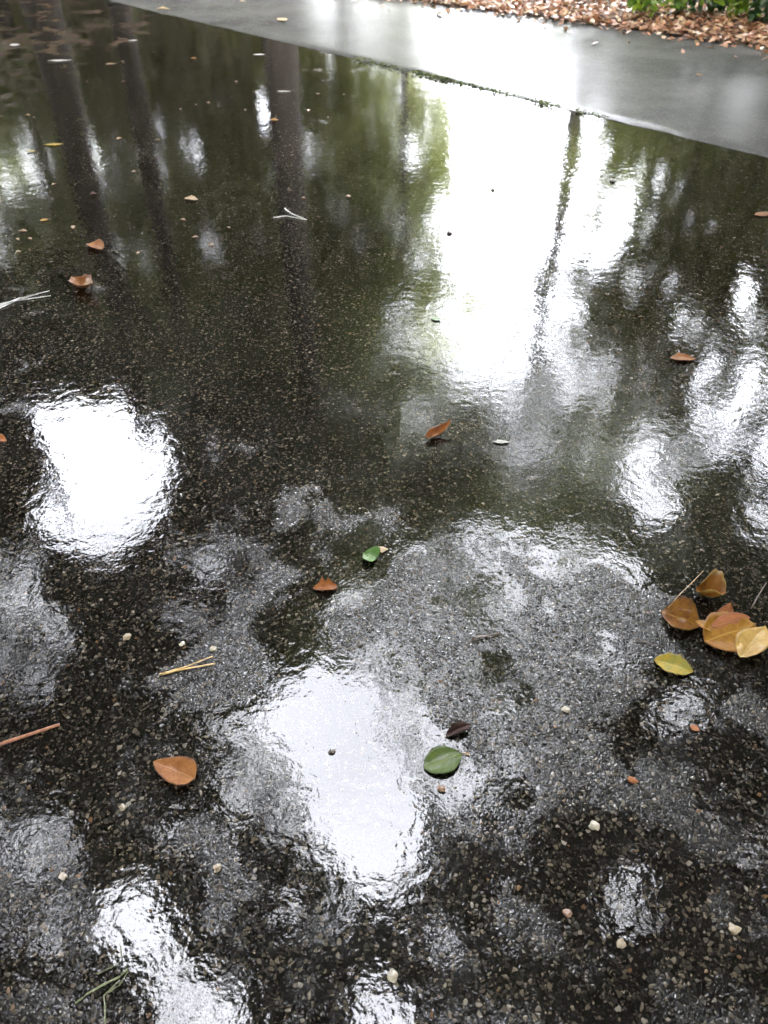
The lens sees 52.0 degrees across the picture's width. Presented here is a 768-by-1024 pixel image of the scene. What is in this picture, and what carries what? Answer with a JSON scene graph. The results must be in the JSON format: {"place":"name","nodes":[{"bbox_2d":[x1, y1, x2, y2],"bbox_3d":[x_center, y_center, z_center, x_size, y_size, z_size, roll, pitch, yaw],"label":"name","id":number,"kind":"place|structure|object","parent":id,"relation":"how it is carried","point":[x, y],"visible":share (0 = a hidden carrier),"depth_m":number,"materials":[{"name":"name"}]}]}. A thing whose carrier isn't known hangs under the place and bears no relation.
{"place":"outdoors","nodes":[
{"label":"outdoors","id":0,"kind":"place"},
{"bbox_2d":[0,0,767,1023],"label":"road","id":1,"kind":"structure","parent":0,"point":[228,450],"depth_m":1.78,"materials":[{"name":"black asphalt"}]},
{"bbox_2d":[0,434,6,441],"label":"fallen leaf","id":2,"kind":"object","parent":1,"relation":"on","point":[2,438],"visible":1,"depth_m":2.06,"materials":[{"name":"orange plant"}]},
{"bbox_2d":[0,291,50,307],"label":"pine needles","id":3,"kind":"object","parent":1,"relation":"on","point":[11,301],"visible":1,"depth_m":2.62,"materials":[{"name":"beige plant"}]},
{"bbox_2d":[0,723,59,746],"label":"twig","id":4,"kind":"object","parent":1,"relation":"on","point":[26,735],"visible":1,"depth_m":1.41,"materials":[{"name":"brown wood"}]},
{"bbox_2d":[44,143,61,145],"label":"fallen leaf","id":5,"kind":"object","parent":1,"relation":"on","point":[54,144],"visible":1,"depth_m":3.77,"materials":[{"name":"yellow plant"}]},
{"bbox_2d":[58,872,66,880],"bbox_3d":[-0.501,0.568,1.228,0.013,0.006,0.011,22,47,22],"label":"pebble","id":6,"kind":"object","parent":1,"relation":"on","point":[63,876],"visible":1,"depth_m":1.23,"materials":[{"name":"white stone"}]},
{"bbox_2d":[67,274,92,287],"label":"fallen leaf","id":7,"kind":"object","parent":1,"relation":"on","point":[84,281],"visible":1,"depth_m":2.70,"materials":[{"name":"brown plant"}]},
{"bbox_2d":[86,239,103,249],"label":"fallen leaf","id":8,"kind":"object","parent":1,"relation":"on","point":[98,244],"visible":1,"depth_m":2.93,"materials":[{"name":"brown plant"}]},
{"bbox_2d":[75,943,127,1023],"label":"grass sprig","id":9,"kind":"object","parent":1,"relation":"on","point":[107,982],"depth_m":1.11,"materials":[{"name":"plant"}]},
{"bbox_2d":[118,804,126,810],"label":"pebble","id":10,"kind":"object","parent":1,"relation":"on","point":[122,807],"visible":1,"depth_m":1.31,"materials":[{"name":"beige stone"}]},
{"bbox_2d":[123,633,130,640],"bbox_3d":[-0.514,0.250,1.576,0.016,0.008,0.018,21,46,21],"label":"pebble","id":11,"kind":"object","parent":1,"relation":"on","point":[126,636],"visible":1,"depth_m":1.57,"materials":[{"name":"beige stone"}]},
{"bbox_2d":[153,756,196,785],"bbox_3d":[-0.362,0.442,1.355,0.086,0.014,0.053,16,45,16],"label":"fallen leaf","id":12,"kind":"object","parent":1,"relation":"on","point":[179,770],"visible":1,"depth_m":1.36,"materials":[{"name":"orange plant"}]},
{"bbox_2d":[159,656,215,675],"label":"pine needles","id":13,"kind":"object","parent":1,"relation":"on","point":[175,670],"visible":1,"depth_m":1.52,"materials":[{"name":"beige plant"}]},
{"bbox_2d":[185,195,197,199],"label":"fallen leaf","id":14,"kind":"object","parent":1,"relation":"on","point":[190,197],"visible":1,"depth_m":3.27,"materials":[{"name":"brown plant"}]},
{"bbox_2d":[210,646,216,651],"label":"pebble","id":15,"kind":"object","parent":1,"relation":"on","point":[213,648],"visible":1,"depth_m":1.55,"materials":[{"name":"beige stone"}]},
{"bbox_2d":[213,863,220,872],"bbox_3d":[-0.262,0.559,1.238,0.014,0.007,0.012,-21,46,-21],"label":"pebble","id":16,"kind":"object","parent":1,"relation":"on","point":[217,867],"visible":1,"depth_m":1.24,"materials":[{"name":"beige stone"}]},
{"bbox_2d":[273,208,306,219],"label":"pine needles","id":17,"kind":"object","parent":1,"relation":"on","point":[291,216],"visible":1,"depth_m":3.13,"materials":[{"name":"beige plant"}]},
{"bbox_2d":[313,577,336,589],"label":"fallen leaf","id":18,"kind":"object","parent":1,"relation":"on","point":[327,584],"visible":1,"depth_m":1.67,"materials":[{"name":"orange plant"}]},
{"bbox_2d":[362,546,380,561],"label":"fallen leaf","id":19,"kind":"object","parent":1,"relation":"on","point":[371,554],"visible":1,"depth_m":1.74,"materials":[{"name":"green plant"}]},
{"bbox_2d":[379,546,387,552],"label":"fallen leaf","id":20,"kind":"object","parent":1,"relation":"on","point":[383,549],"visible":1,"depth_m":1.75,"materials":[{"name":"beige plant"}]},
{"bbox_2d":[387,968,397,982],"bbox_3d":[0.012,0.662,1.125,0.016,0.009,0.018,15,45,16],"label":"pebble","id":21,"kind":"object","parent":1,"relation":"on","point":[392,974],"visible":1,"depth_m":1.12,"materials":[{"name":"white stone"}]},
{"bbox_2d":[425,419,450,437],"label":"fallen leaf","id":22,"kind":"object","parent":1,"relation":"on","point":[436,431],"visible":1,"depth_m":2.07,"materials":[{"name":"brown plant"}]},
{"bbox_2d":[437,785,445,791],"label":"pebble","id":23,"kind":"object","parent":1,"relation":"on","point":[441,788],"visible":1,"depth_m":1.33,"materials":[{"name":"beige stone"}]},
{"bbox_2d":[424,745,469,773],"bbox_3d":[0.105,0.429,1.374,0.056,0.008,0.076,31,51,29],"label":"fallen leaf","id":24,"kind":"object","parent":1,"relation":"on","point":[441,759],"visible":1,"depth_m":1.37,"materials":[{"name":"green plant"}]},
{"bbox_2d":[446,720,470,735],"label":"fallen leaf","id":25,"kind":"object","parent":1,"relation":"on","point":[458,726],"visible":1,"depth_m":1.42,"materials":[{"name":"brown plant"}]},
{"bbox_2d":[472,631,499,639],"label":"twig","id":26,"kind":"object","parent":1,"relation":"on","point":[478,637],"visible":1,"depth_m":1.57,"materials":[{"name":"grey wood"}]},
{"bbox_2d":[493,440,508,443],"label":"fallen leaf","id":27,"kind":"object","parent":1,"relation":"on","point":[500,441],"visible":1,"depth_m":2.05,"materials":[{"name":"white plant"}]},
{"bbox_2d":[561,706,569,712],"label":"pebble","id":28,"kind":"object","parent":1,"relation":"on","point":[565,709],"visible":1,"depth_m":1.45,"materials":[{"name":"white stone"}]},
{"bbox_2d":[562,909,571,917],"bbox_3d":[0.276,0.605,1.188,0.015,0.007,0.012,28,50,28],"label":"pebble","id":29,"kind":"object","parent":1,"relation":"on","point":[567,913],"visible":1,"depth_m":1.19,"materials":[{"name":"stone"}]},
{"bbox_2d":[589,820,599,829],"bbox_3d":[0.344,0.513,1.288,0.017,0.009,0.015,23,47,24],"label":"pebble","id":30,"kind":"object","parent":1,"relation":"on","point":[594,825],"visible":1,"depth_m":1.28,"materials":[{"name":"white stone"}]},
{"bbox_2d":[617,938,625,948],"bbox_3d":[0.348,0.633,1.156,0.014,0.008,0.015,12,44,13],"label":"pebble","id":31,"kind":"object","parent":1,"relation":"on","point":[621,943],"visible":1,"depth_m":1.15,"materials":[{"name":"beige stone"}]},
{"bbox_2d":[627,776,637,782],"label":"fallen leaf","id":32,"kind":"object","parent":1,"relation":"on","point":[630,779],"visible":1,"depth_m":1.35,"materials":[{"name":"orange plant"}]},
{"bbox_2d":[636,638,664,648],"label":"twig","id":33,"kind":"object","parent":1,"relation":"on","point":[648,643],"visible":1,"depth_m":1.56,"materials":[{"name":"grey wood"}]},
{"bbox_2d":[654,652,692,674],"bbox_3d":[0.559,0.294,1.521,0.056,0.009,0.060,-20,46,-20],"label":"fallen leaf","id":34,"kind":"object","parent":1,"relation":"on","point":[677,664],"visible":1,"depth_m":1.52,"materials":[{"name":"yellow plant"}]},
{"bbox_2d":[661,595,699,629],"bbox_3d":[0.604,0.210,1.597,0.079,0.028,0.079,19,60,20],"label":"fallen leaf","id":35,"kind":"object","parent":1,"relation":"on","point":[681,613],"visible":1,"depth_m":1.60,"materials":[{"name":"brown plant"}]},
{"bbox_2d":[668,571,702,607],"bbox_3d":[0.631,0.160,1.647,0.003,0.003,0.146,34,52,31],"label":"twig","id":36,"kind":"object","parent":35,"relation":"on","point":[683,590],"visible":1,"depth_m":1.64,"materials":[{"name":"beige wood"}]},
{"bbox_2d":[695,620,711,631],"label":"fallen leaf","id":37,"kind":"object","parent":35,"relation":"on","point":[700,623],"visible":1,"depth_m":1.58,"materials":[{"name":"plant"}]},
{"bbox_2d":[670,352,695,359],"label":"fallen leaf","id":38,"kind":"object","parent":1,"relation":"on","point":[680,356],"visible":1,"depth_m":2.35,"materials":[{"name":"brown plant"}]},
{"bbox_2d":[690,724,699,730],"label":"fallen leaf","id":39,"kind":"object","parent":1,"relation":"on","point":[694,727],"visible":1,"depth_m":1.42,"materials":[{"name":"orange plant"}]},
{"bbox_2d":[696,569,725,596],"bbox_3d":[0.682,0.157,1.638,0.058,0.051,0.056,-13,44,-14],"label":"fallen leaf","id":40,"kind":"object","parent":1,"relation":"on","point":[713,584],"visible":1,"depth_m":1.65,"materials":[{"name":"brown plant"}]},
{"bbox_2d":[703,611,756,651],"bbox_3d":[0.690,0.239,1.569,0.123,0.015,0.097,-13,50,-14],"label":"fallen leaf","id":41,"kind":"object","parent":1,"relation":"on","point":[723,638],"visible":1,"depth_m":1.57,"materials":[{"name":"orange plant"}]},
{"bbox_2d":[717,602,733,611],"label":"fallen leaf","id":42,"kind":"object","parent":41,"relation":"on","point":[728,607],"visible":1,"depth_m":1.61,"materials":[{"name":"orange plant"}]},
{"bbox_2d":[711,612,749,628],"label":"fallen leaf","id":43,"kind":"object","parent":41,"relation":"on","point":[721,621],"visible":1,"depth_m":1.59,"materials":[{"name":"orange plant"}]},
{"bbox_2d":[735,626,767,657],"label":"fallen leaf","id":44,"kind":"object","parent":41,"relation":"on","point":[753,641],"visible":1,"depth_m":1.54,"materials":[{"name":"plant"}]},
{"bbox_2d":[728,923,741,934],"bbox_3d":[0.521,0.620,1.171,0.018,0.010,0.015,21,46,21],"label":"pebble","id":45,"kind":"object","parent":1,"relation":"on","point":[733,929],"visible":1,"depth_m":1.17,"materials":[{"name":"beige stone"}]},
{"bbox_2d":[750,583,765,608],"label":"twig","id":46,"kind":"object","parent":1,"relation":"on","point":[757,597],"visible":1,"depth_m":1.65,"materials":[{"name":"grey wood"}]},
{"bbox_2d":[755,212,767,215],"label":"fallen leaf","id":47,"kind":"object","parent":1,"relation":"on","point":[761,213],"visible":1,"depth_m":3.15,"materials":[{"name":"brown plant"}]},
{"bbox_2d":[416,0,767,48],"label":"verge","id":48,"kind":"structure","parent":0,"point":[739,42],"depth_m":5.64,"materials":[{"name":"brown plant"}]},
{"bbox_2d":[355,0,767,59],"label":"fallen leaves","id":49,"kind":"object","parent":48,"relation":"on","point":[593,16],"visible":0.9,"depth_m":5.64,"materials":[{"name":"brown plant"}]},
{"bbox_2d":[626,0,672,16],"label":"ground cover plant","id":50,"kind":"object","parent":48,"relation":"on","point":[641,5],"visible":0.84,"depth_m":5.65,"materials":[{"name":"green plant"}]},
{"bbox_2d":[660,0,718,13],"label":"ground cover plant","id":51,"kind":"object","parent":48,"relation":"on","point":[678,4],"visible":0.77,"depth_m":5.65,"materials":[{"name":"green plant"}]},
{"bbox_2d":[688,0,728,12],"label":"ground cover plant","id":52,"kind":"object","parent":48,"relation":"on","point":[712,6],"visible":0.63,"depth_m":5.65,"materials":[{"name":"green plant"}]},
{"bbox_2d":[708,0,761,17],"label":"ground cover plant","id":53,"kind":"object","parent":48,"relation":"on","point":[740,6],"visible":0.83,"depth_m":5.55,"materials":[{"name":"green plant"}]},
{"bbox_2d":[748,0,767,21],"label":"ground cover plant","id":54,"kind":"object","parent":48,"relation":"on","point":[758,7],"visible":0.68,"depth_m":5.52,"materials":[{"name":"green plant"}]},
{"label":"ground","id":55,"kind":"structure","parent":0,"visible":0},
{"bbox_2d":[109,0,767,157],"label":"concrete strip","id":56,"kind":"object","parent":55,"relation":"on","point":[654,81],"visible":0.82,"depth_m":5.01,"materials":[{"name":"grey concrete"}]},
{"bbox_2d":[354,57,608,119],"bbox_3d":[0.485,-2.454,4.526,1.825,0.033,0.084,32,51,30],"label":"moss","id":57,"kind":"object","parent":56,"relation":"on","point":[439,77],"visible":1,"depth_m":4.51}
]}

